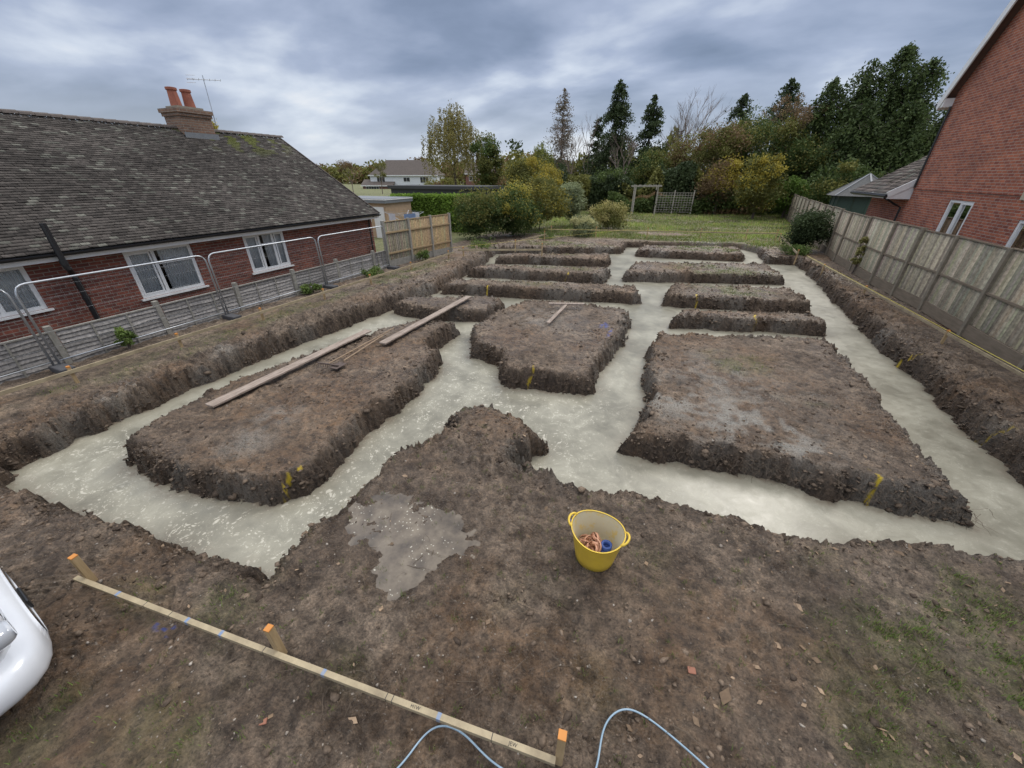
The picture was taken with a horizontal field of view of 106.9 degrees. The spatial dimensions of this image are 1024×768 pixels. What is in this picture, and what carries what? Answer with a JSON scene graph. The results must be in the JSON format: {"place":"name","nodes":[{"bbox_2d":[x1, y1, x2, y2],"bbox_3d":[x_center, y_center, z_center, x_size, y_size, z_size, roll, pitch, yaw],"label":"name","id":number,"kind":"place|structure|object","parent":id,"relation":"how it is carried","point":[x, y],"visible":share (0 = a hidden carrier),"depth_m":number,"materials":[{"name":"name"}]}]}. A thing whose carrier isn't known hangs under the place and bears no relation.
{"place":"outdoors","nodes":[
{"label":"outdoors","id":0,"kind":"place"},
{"bbox_2d":[0,0,1010,177],"label":"sky","id":1,"kind":"structure","parent":0,"point":[358,82],"materials":[{"name":"grey"}]},
{"bbox_2d":[0,182,1023,767],"bbox_3d":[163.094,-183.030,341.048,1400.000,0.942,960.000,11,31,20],"label":"ground","id":2,"kind":"structure","parent":0,"point":[690,628],"depth_m":3.76,"materials":[{"name":"soil"}]},
{"bbox_2d":[0,568,52,715],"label":"white van","id":3,"kind":"object","parent":2,"relation":"on","point":[26,652],"visible":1,"depth_m":2.66,"materials":[{"name":"paint"}]},
{"bbox_2d":[113,326,138,348],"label":"weeds","id":4,"kind":"object","parent":2,"relation":"on","point":[126,336],"visible":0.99,"depth_m":8.35,"materials":[{"name":"green plant"}]},
{"bbox_2d":[0,75,380,344],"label":"brick bungalow","id":5,"kind":"object","parent":2,"relation":"on","point":[80,194],"visible":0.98,"depth_m":10.53,"materials":[{"name":"tile"}]},
{"bbox_2d":[0,266,54,320],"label":"window","id":6,"kind":"structure","parent":5,"relation":"in","point":[3,313],"depth_m":7.96,"materials":[{"name":"white plastic"}]},
{"bbox_2d":[122,244,208,301],"bbox_3d":[-9.180,-3.014,10.111,0.150,1.205,1.640,11,31,20],"label":"window","id":7,"kind":"structure","parent":5,"relation":"in","point":[150,253],"depth_m":10.02,"materials":[{"name":"white plastic"}]},
{"bbox_2d":[242,231,294,274],"bbox_3d":[-8.027,-4.357,12.496,0.150,1.185,1.540,11,31,20],"label":"window","id":8,"kind":"structure","parent":5,"relation":"in","point":[256,237],"depth_m":12.53,"materials":[{"name":"white plastic"}]},
{"bbox_2d":[0,250,386,383],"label":"overlap panel fence","id":9,"kind":"object","parent":2,"relation":"on","point":[132,320],"visible":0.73,"depth_m":9.08,"materials":[{"name":"grey wood"}]},
{"bbox_2d":[0,226,399,377],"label":"fence panels","id":10,"kind":"object","parent":2,"relation":"on","point":[59,367],"visible":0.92,"depth_m":8.67,"materials":[{"name":"metal"}]},
{"bbox_2d":[0,250,454,395],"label":"profile board","id":11,"kind":"object","parent":2,"relation":"on","point":[71,372],"visible":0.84,"depth_m":8.43,"materials":[{"name":"orange paint"}]},
{"bbox_2d":[205,329,371,407],"bbox_3d":[-4.241,-0.473,7.752,0.200,0.045,3.750,12,31,20],"label":"timber plank","id":12,"kind":"object","parent":2,"relation":"on","point":[220,400],"visible":1,"depth_m":7.29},
{"bbox_2d":[300,283,321,293],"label":"weeds","id":13,"kind":"object","parent":2,"relation":"on","point":[315,287],"visible":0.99,"depth_m":12.36,"materials":[{"name":"green plant"}]},
{"bbox_2d":[67,553,566,766],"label":"profile board","id":14,"kind":"object","parent":2,"relation":"on","point":[278,651],"visible":0.95,"depth_m":2.87,"materials":[{"name":"orange paint"}]},
{"bbox_2d":[337,159,359,192],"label":"autumn tree","id":15,"kind":"object","parent":2,"relation":"on","point":[346,164],"visible":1,"depth_m":77.47,"materials":[{"name":"green plant"}]},
{"bbox_2d":[317,328,393,367],"bbox_3d":[-3.277,-0.845,8.437,0.503,0.105,2.165,11,31,20],"label":"garden rake","id":16,"kind":"object","parent":2,"relation":"on","point":[329,364],"visible":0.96,"depth_m":7.95,"materials":[{"name":"metal"}]},
{"bbox_2d":[329,335,383,369],"bbox_3d":[-3.222,-0.718,8.149,0.211,0.076,1.710,10,30,18],"label":"shovel","id":17,"kind":"object","parent":2,"relation":"on","point":[340,364],"visible":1,"depth_m":7.75,"materials":[{"name":"metal"}]},
{"bbox_2d":[360,264,383,276],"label":"weeds","id":18,"kind":"object","parent":2,"relation":"on","point":[374,271],"visible":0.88,"depth_m":14.40,"materials":[{"name":"green plant"}]},
{"bbox_2d":[360,179,394,188],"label":"white house wing","id":19,"kind":"structure","parent":2,"relation":"on","point":[367,184],"depth_m":110.30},
{"bbox_2d":[373,159,386,193],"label":"autumn tree","id":20,"kind":"object","parent":2,"relation":"on","point":[382,165],"visible":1,"depth_m":77.54,"materials":[{"name":"green plant"}]},
{"bbox_2d":[359,196,412,237],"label":"flat roof garage","id":21,"kind":"structure","parent":2,"relation":"on","point":[382,205],"depth_m":23.33,"materials":[{"name":"beige"}]},
{"bbox_2d":[385,210,422,221],"bbox_3d":[-5.970,-8.774,21.326,1.575,1.661,1.575,26,38,38],"label":"clutter","id":22,"kind":"object","parent":2,"relation":"on","point":[407,215],"visible":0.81,"depth_m":20.66,"materials":[{"name":"metal"}]},
{"bbox_2d":[370,175,444,184],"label":"walls","id":23,"kind":"structure","parent":2,"relation":"on","point":[398,180],"depth_m":110.00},
{"bbox_2d":[368,160,443,175],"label":"roof","id":24,"kind":"structure","parent":23,"relation":"on","point":[405,167],"depth_m":109.83,"materials":[{"name":"grey tile"}]},
{"bbox_2d":[339,491,480,600],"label":"puddle","id":25,"kind":"object","parent":2,"relation":"on","point":[445,535],"visible":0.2,"depth_m":4.11,"materials":[{"name":"concrete"}]},
{"bbox_2d":[380,213,452,265],"bbox_3d":[-4.138,-6.550,17.212,0.156,1.920,4.356,16,32,26],"label":"closeboard fence","id":26,"kind":"object","parent":2,"relation":"on","point":[407,239],"visible":0.86,"depth_m":16.94,"materials":[{"name":"wood"}]},
{"bbox_2d":[379,296,471,344],"bbox_3d":[-2.124,-1.810,10.147,0.190,0.045,4.050,11,31,20],"label":"timber plank","id":27,"kind":"object","parent":2,"relation":"on","point":[391,338],"visible":1,"depth_m":9.73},
{"bbox_2d":[390,192,487,232],"bbox_3d":[-4.926,-11.585,25.848,6.558,2.701,1.423,1,29,1],"label":"clipped hedge","id":28,"kind":"object","parent":2,"relation":"on","point":[427,204],"visible":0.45,"depth_m":25.17,"materials":[{"name":"green plant"}]},
{"bbox_2d":[316,150,564,184],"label":"distant trees","id":29,"kind":"object","parent":2,"relation":"on","point":[361,174],"visible":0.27,"depth_m":168.18,"materials":[{"name":"green plant"}]},
{"bbox_2d":[387,185,503,194],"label":"dark shed","id":30,"kind":"structure","parent":2,"relation":"on","point":[426,189],"depth_m":33.88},
{"bbox_2d":[421,100,485,184],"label":"weeping birch tree","id":31,"kind":"object","parent":2,"relation":"on","point":[452,138],"visible":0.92,"depth_m":47.25,"materials":[{"name":"green plant"}]},
{"bbox_2d":[419,176,508,191],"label":"distant trees","id":32,"kind":"object","parent":2,"relation":"on","point":[448,180],"visible":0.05,"depth_m":62.93,"materials":[{"name":"green plant"}]},
{"bbox_2d":[449,181,507,239],"bbox_3d":[-1.896,-10.116,22.340,3.536,3.242,3.862,11,31,20],"label":"garden bush","id":33,"kind":"object","parent":2,"relation":"on","point":[476,212],"visible":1,"depth_m":21.90,"materials":[{"name":"green plant"}]},
{"bbox_2d":[464,160,495,184],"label":"brick cottage","id":34,"kind":"structure","parent":2,"relation":"on","point":[468,181],"depth_m":111.90,"materials":[{"name":"brown brick"}]},
{"bbox_2d":[468,236,496,248],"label":"weeds","id":35,"kind":"object","parent":2,"relation":"on","point":[475,242],"visible":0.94,"depth_m":19.50,"materials":[{"name":"green plant"}]},
{"bbox_2d":[469,130,505,184],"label":"deciduous tree","id":36,"kind":"object","parent":2,"relation":"on","point":[488,162],"visible":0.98,"depth_m":46.24,"materials":[{"name":"green plant"}]},
{"bbox_2d":[458,243,542,255],"bbox_3d":[-0.553,-6.308,18.145,4.037,0.800,0.108,0,29,0],"label":"profile board","id":37,"kind":"object","parent":2,"relation":"on","point":[463,249],"visible":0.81,"depth_m":18.05,"materials":[{"name":"orange paint"}]},
{"bbox_2d":[0,276,1022,767],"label":"gravel stones","id":38,"kind":"object","parent":2,"relation":"on","point":[486,626],"visible":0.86,"depth_m":3.30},
{"bbox_2d":[0,234,1023,767],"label":"soil clods","id":39,"kind":"object","parent":2,"relation":"on","point":[542,740],"visible":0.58,"depth_m":5.30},
{"bbox_2d":[6,247,1023,578],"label":"concrete foundation","id":40,"kind":"object","parent":2,"relation":"on","point":[586,435],"visible":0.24,"depth_m":5.61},
{"bbox_2d":[486,179,549,235],"bbox_3d":[0.054,-10.980,23.585,4.234,3.560,4.302,11,31,20],"label":"garden bush","id":41,"kind":"object","parent":2,"relation":"on","point":[518,209],"visible":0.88,"depth_m":22.95,"materials":[{"name":"green plant"}]},
{"bbox_2d":[499,150,565,189],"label":"golden shrub","id":42,"kind":"object","parent":2,"relation":"on","point":[522,170],"visible":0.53,"depth_m":40.23,"materials":[{"name":"yellow plant"}]},
{"bbox_2d":[531,140,555,170],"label":"weeping willow tree","id":43,"kind":"object","parent":2,"relation":"on","point":[551,159],"visible":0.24,"depth_m":48.42,"materials":[{"name":"green plant"}]},
{"bbox_2d":[519,170,576,229],"bbox_3d":[2.033,-12.395,25.884,4.832,3.827,4.650,11,31,20],"label":"garden bush","id":44,"kind":"object","parent":2,"relation":"on","point":[542,193],"visible":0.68,"depth_m":25.29,"materials":[{"name":"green plant"}]},
{"bbox_2d":[535,172,562,195],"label":"golden shrub","id":45,"kind":"object","parent":2,"relation":"on","point":[559,181],"visible":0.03,"depth_m":35.15,"materials":[{"name":"yellow plant"}]},
{"bbox_2d":[397,708,708,767],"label":"water hose","id":46,"kind":"object","parent":2,"relation":"on","point":[599,750],"visible":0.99,"depth_m":2.59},
{"bbox_2d":[543,88,579,172],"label":"larch tree","id":47,"kind":"object","parent":2,"relation":"on","point":[560,109],"visible":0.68,"depth_m":51.57,"materials":[{"name":"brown plant"}]},
{"bbox_2d":[546,302,583,323],"bbox_3d":[1.304,-1.988,10.444,0.986,0.095,1.852,11,31,20],"label":"wooden tamper","id":48,"kind":"object","parent":2,"relation":"on","point":[557,313],"visible":1,"depth_m":10.88,"materials":[{"name":"brown wood"}]},
{"bbox_2d":[551,123,583,173],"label":"bare tree","id":49,"kind":"object","parent":2,"relation":"on","point":[557,136],"visible":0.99,"depth_m":50.33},
{"bbox_2d":[552,181,587,224],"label":"garden bush","id":50,"kind":"object","parent":2,"relation":"on","point":[577,191],"visible":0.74,"depth_m":27.43,"materials":[{"name":"green plant"}]},
{"bbox_2d":[117,408,1023,767],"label":"grass tufts","id":51,"kind":"object","parent":2,"relation":"on","point":[577,630],"visible":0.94,"depth_m":3.26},
{"bbox_2d":[143,412,1021,767],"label":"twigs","id":52,"kind":"object","parent":2,"relation":"on","point":[657,614],"visible":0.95,"depth_m":3.60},
{"bbox_2d":[570,215,599,235],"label":"variegated bush","id":53,"kind":"object","parent":2,"relation":"on","point":[588,222],"visible":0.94,"depth_m":23.92,"materials":[{"name":"green plant"}]},
{"bbox_2d":[578,113,602,173],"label":"bare tree","id":54,"kind":"object","parent":2,"relation":"on","point":[591,142],"visible":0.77,"depth_m":51.71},
{"bbox_2d":[576,116,605,173],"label":"fir tree","id":55,"kind":"object","parent":2,"relation":"on","point":[598,132],"visible":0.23,"depth_m":53.20,"materials":[{"name":"green plant"}]},
{"bbox_2d":[161,410,1023,767],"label":"fallen leaves","id":56,"kind":"object","parent":2,"relation":"on","point":[725,696],"visible":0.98,"depth_m":2.97,"materials":[{"name":"brown plant"}]},
{"bbox_2d":[568,510,630,571],"bbox_3d":[0.833,1.562,3.757,0.499,0.439,0.518,-10,30,-18],"label":"yellow tub","id":57,"kind":"object","parent":2,"relation":"on","point":[599,537],"visible":1,"depth_m":3.77,"materials":[{"name":"plastic"}]},
{"bbox_2d":[588,165,626,202],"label":"evergreen shrub","id":58,"kind":"object","parent":2,"relation":"on","point":[603,178],"visible":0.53,"depth_m":40.32,"materials":[{"name":"green plant"}]},
{"bbox_2d":[581,79,636,203],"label":"fir tree","id":59,"kind":"object","parent":2,"relation":"on","point":[617,113],"visible":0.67,"depth_m":49.04,"materials":[{"name":"green plant"}]},
{"bbox_2d":[587,198,632,229],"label":"variegated bush","id":60,"kind":"object","parent":2,"relation":"on","point":[604,214],"visible":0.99,"depth_m":26.39,"materials":[{"name":"yellow plant"}]},
{"bbox_2d":[609,134,638,173],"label":"bare tree","id":61,"kind":"object","parent":2,"relation":"on","point":[633,145],"visible":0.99,"depth_m":46.99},
{"bbox_2d":[630,185,661,214],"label":"garden arch","id":62,"kind":"structure","parent":2,"relation":"on","point":[636,186],"depth_m":37.14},
{"bbox_2d":[625,93,668,178],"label":"fir tree","id":63,"kind":"object","parent":2,"relation":"on","point":[651,116],"visible":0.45,"depth_m":49.11,"materials":[{"name":"green plant"}]},
{"bbox_2d":[624,146,673,191],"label":"deciduous tree","id":64,"kind":"object","parent":2,"relation":"on","point":[644,171],"visible":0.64,"depth_m":42.55,"materials":[{"name":"green plant"}]},
{"bbox_2d":[500,126,803,196],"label":"distant trees","id":65,"kind":"object","parent":2,"relation":"on","point":[579,160],"visible":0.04,"depth_m":61.37,"materials":[{"name":"green plant"}]},
{"bbox_2d":[549,226,778,240],"bbox_3d":[8.974,-9.133,23.270,13.534,0.820,0.187,4,29,8],"label":"profile board","id":66,"kind":"object","parent":2,"relation":"on","point":[746,233],"visible":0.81,"depth_m":22.93,"materials":[{"name":"orange paint"}]},
{"bbox_2d":[652,190,694,213],"bbox_3d":[15.963,-17.942,37.626,3.736,2.250,0.122,4,29,7],"label":"trellis fence","id":67,"kind":"object","parent":2,"relation":"on","point":[673,202],"visible":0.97,"depth_m":37.56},
{"bbox_2d":[556,160,803,214],"bbox_3d":[16.413,-20.907,40.299,23.448,4.910,9.208,9,30,15],"label":"shrub border","id":68,"kind":"object","parent":2,"relation":"on","point":[685,173],"visible":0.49,"depth_m":39.58,"materials":[{"name":"green plant"}]},
{"bbox_2d":[662,109,703,194],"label":"bare tree","id":69,"kind":"object","parent":2,"relation":"on","point":[671,130],"visible":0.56,"depth_m":48.08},
{"bbox_2d":[664,128,703,191],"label":"deciduous tree","id":70,"kind":"object","parent":2,"relation":"on","point":[676,155],"visible":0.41,"depth_m":42.66,"materials":[{"name":"green plant"}]},
{"bbox_2d":[607,187,769,214],"bbox_3d":[17.451,-18.700,38.536,15.311,2.667,5.725,7,30,13],"label":"shrub border","id":71,"kind":"object","parent":2,"relation":"on","point":[615,197],"visible":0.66,"depth_m":38.02,"materials":[{"name":"green plant"}]},
{"bbox_2d":[676,84,739,146],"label":"bare tree","id":72,"kind":"object","parent":2,"relation":"on","point":[685,121],"visible":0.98,"depth_m":44.29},
{"bbox_2d":[690,153,747,213],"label":"deciduous tree","id":73,"kind":"object","parent":2,"relation":"on","point":[723,181],"visible":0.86,"depth_m":35.81,"materials":[{"name":"green plant"}]},
{"bbox_2d":[676,121,762,210],"bbox_3d":[21.002,-22.341,39.215,6.319,8.439,7.125,-17,33,-28],"label":"deciduous tree","id":74,"kind":"object","parent":2,"relation":"on","point":[725,138],"visible":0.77,"depth_m":37.68,"materials":[{"name":"green plant"}]},
{"bbox_2d":[696,93,753,197],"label":"fir tree","id":75,"kind":"object","parent":2,"relation":"on","point":[743,100],"visible":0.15,"depth_m":45.26,"materials":[{"name":"green plant"}]},
{"bbox_2d":[722,99,773,182],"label":"deciduous tree","id":76,"kind":"object","parent":2,"relation":"on","point":[745,126],"visible":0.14,"depth_m":39.58,"materials":[{"name":"green plant"}]},
{"bbox_2d":[732,150,793,218],"bbox_3d":[21.064,-16.758,32.296,4.560,5.310,4.624,-16,33,-27],"label":"golden shrub","id":77,"kind":"object","parent":2,"relation":"on","point":[769,171],"visible":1,"depth_m":31.69,"materials":[{"name":"yellow plant"}]},
{"bbox_2d":[738,77,807,188],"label":"fir tree","id":78,"kind":"object","parent":2,"relation":"on","point":[792,85],"visible":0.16,"depth_m":43.26,"materials":[{"name":"green plant"}]},
{"bbox_2d":[736,103,812,182],"bbox_3d":[25.544,-22.061,37.635,6.969,9.469,7.109,3,29,5],"label":"deciduous tree","id":79,"kind":"object","parent":2,"relation":"on","point":[765,133],"visible":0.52,"depth_m":35.71,"materials":[{"name":"green plant"}]},
{"bbox_2d":[767,174,813,217],"bbox_3d":[24.446,-16.460,33.469,3.809,3.662,3.961,3,29,6],"label":"evergreen shrub","id":80,"kind":"object","parent":2,"relation":"on","point":[795,186],"visible":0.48,"depth_m":33.11,"materials":[{"name":"green plant"}]},
{"bbox_2d":[779,243,812,255],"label":"weeds","id":81,"kind":"object","parent":2,"relation":"on","point":[801,248],"visible":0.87,"depth_m":18.25,"materials":[{"name":"green plant"}]},
{"bbox_2d":[762,92,833,167],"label":"autumn tree","id":82,"kind":"object","parent":2,"relation":"on","point":[803,110],"visible":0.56,"depth_m":35.03,"materials":[{"name":"green plant"}]},
{"bbox_2d":[759,76,852,214],"bbox_3d":[28.707,-21.801,36.157,7.609,12.032,7.286,11,31,20],"label":"leylandii tree","id":83,"kind":"object","parent":2,"relation":"on","point":[833,93],"visible":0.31,"depth_m":34.00,"materials":[{"name":"green plant"}]},
{"bbox_2d":[777,204,838,250],"bbox_3d":[14.813,-7.652,18.842,2.444,2.289,2.380,11,31,20],"label":"round bush","id":84,"kind":"object","parent":2,"relation":"on","point":[809,227],"visible":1,"depth_m":18.46,"materials":[{"name":"green plant"}]},
{"bbox_2d":[780,132,847,189],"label":"deciduous tree","id":85,"kind":"object","parent":2,"relation":"on","point":[801,159],"visible":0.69,"depth_m":33.44,"materials":[{"name":"green plant"}]},
{"bbox_2d":[784,97,884,215],"bbox_3d":[28.753,-18.790,33.097,7.489,10.048,7.454,11,31,20],"label":"leylandii tree","id":86,"kind":"object","parent":2,"relation":"on","point":[852,136],"visible":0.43,"depth_m":31.26,"materials":[{"name":"green plant"}]},
{"bbox_2d":[791,58,889,195],"bbox_3d":[30.654,-21.799,35.413,8.575,13.310,8.349,11,31,20],"label":"leylandii tree","id":87,"kind":"object","parent":2,"relation":"on","point":[867,79],"visible":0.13,"depth_m":32.60,"materials":[{"name":"green plant"}]},
{"bbox_2d":[800,157,887,204],"bbox_3d":[25.532,-14.931,29.509,6.240,4.789,5.697,-1,29,-2],"label":"evergreen shrub","id":88,"kind":"object","parent":2,"relation":"on","point":[850,170],"visible":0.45,"depth_m":28.49,"materials":[{"name":"green plant"}]},
{"bbox_2d":[826,173,886,214],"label":"garden summerhouse","id":89,"kind":"structure","parent":2,"relation":"on","point":[842,197],"depth_m":23.31,"materials":[{"name":"green paint"}]},
{"bbox_2d":[850,236,868,273],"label":"ivy","id":90,"kind":"object","parent":2,"relation":"on","point":[859,250],"visible":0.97,"depth_m":14.53,"materials":[{"name":"green plant"}]},
{"bbox_2d":[843,40,928,168],"bbox_3d":[31.445,-21.388,34.120,9.132,14.106,9.149,11,31,20],"label":"leylandii tree","id":91,"kind":"object","parent":2,"relation":"on","point":[905,57],"visible":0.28,"depth_m":31.09,"materials":[{"name":"green plant"}]},
{"bbox_2d":[865,197,909,221],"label":"extension walls","id":92,"kind":"structure","parent":2,"relation":"on","point":[883,208],"depth_m":16.18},
{"bbox_2d":[850,179,916,220],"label":"extension eaves","id":93,"kind":"object","parent":92,"relation":"attached to","point":[905,191],"visible":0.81,"depth_m":14.74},
{"bbox_2d":[854,155,927,192],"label":"extension roof","id":94,"kind":"structure","parent":92,"relation":"on","point":[882,181],"depth_m":16.10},
{"bbox_2d":[859,99,937,184],"bbox_3d":[30.884,-17.556,31.067,7.306,9.400,7.016,-10,30,-17],"label":"leylandii tree","id":95,"kind":"object","parent":2,"relation":"on","point":[897,138],"visible":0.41,"depth_m":29.63,"materials":[{"name":"green plant"}]},
{"bbox_2d":[784,193,1023,372],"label":"timber fence","id":96,"kind":"object","parent":2,"relation":"on","point":[962,286],"visible":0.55,"depth_m":10.19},
{"bbox_2d":[872,56,954,170],"bbox_3d":[33.748,-20.659,33.367,8.637,12.612,8.367,11,31,20],"label":"leylandii tree","id":97,"kind":"object","parent":2,"relation":"on","point":[936,74],"visible":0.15,"depth_m":30.57,"materials":[{"name":"green plant"}]},
{"bbox_2d":[807,256,1023,377],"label":"profile board","id":98,"kind":"object","parent":2,"relation":"on","point":[947,333],"visible":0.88,"depth_m":8.80,"materials":[{"name":"orange paint"}]},
{"bbox_2d":[453,229,1022,370],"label":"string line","id":99,"kind":"object","parent":98,"relation":"on","point":[820,262],"visible":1,"depth_m":12.40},
{"bbox_2d":[905,110,947,159],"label":"leylandii tree","id":100,"kind":"object","parent":2,"relation":"on","point":[939,123],"visible":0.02,"depth_m":30.30,"materials":[{"name":"green plant"}]},
{"bbox_2d":[900,5,1023,248],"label":"walls","id":101,"kind":"structure","parent":2,"relation":"on","point":[979,144],"depth_m":11.32,"materials":[{"name":"red brick"}]},
{"bbox_2d":[913,104,951,187],"bbox_3d":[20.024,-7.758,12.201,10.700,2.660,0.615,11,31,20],"label":"drainpipe","id":102,"kind":"object","parent":101,"relation":"attached to","point":[933,144],"visible":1,"depth_m":13.69,"materials":[{"name":"black plastic"}]},
{"bbox_2d":[936,200,974,234],"bbox_3d":[13.988,-5.159,12.076,0.150,1.215,1.470,11,31,20],"label":"window","id":103,"kind":"structure","parent":101,"relation":"attached to","point":[954,217],"depth_m":12.03,"materials":[{"name":"white plastic"}]},
{"bbox_2d":[913,187,1022,195],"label":"string course","id":104,"kind":"object","parent":101,"relation":"attached to","point":[981,191],"visible":1,"depth_m":11.35,"materials":[{"name":"red brick"}]},
{"bbox_2d":[936,0,1016,109],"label":"bargeboards","id":105,"kind":"object","parent":101,"relation":"on","point":[944,103],"visible":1,"depth_m":12.26,"materials":[{"name":"white plastic"}]},
{"bbox_2d":[947,0,1023,97],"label":"roof","id":106,"kind":"structure","parent":101,"relation":"on","point":[1005,23],"depth_m":11.88,"materials":[{"name":"tile"}]},
{"bbox_2d":[1003,220,1023,248],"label":"window","id":107,"kind":"structure","parent":101,"relation":"attached to","point":[1016,239],"depth_m":9.64,"materials":[{"name":"white plastic"}]},
{"bbox_2d":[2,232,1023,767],"bbox_3d":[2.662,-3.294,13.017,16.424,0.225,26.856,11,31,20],"label":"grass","id":108,"kind":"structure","parent":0,"point":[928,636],"depth_m":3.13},
{"bbox_2d":[489,205,819,250],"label":"lawn grass","id":109,"kind":"structure","parent":0,"point":[660,227],"depth_m":28.20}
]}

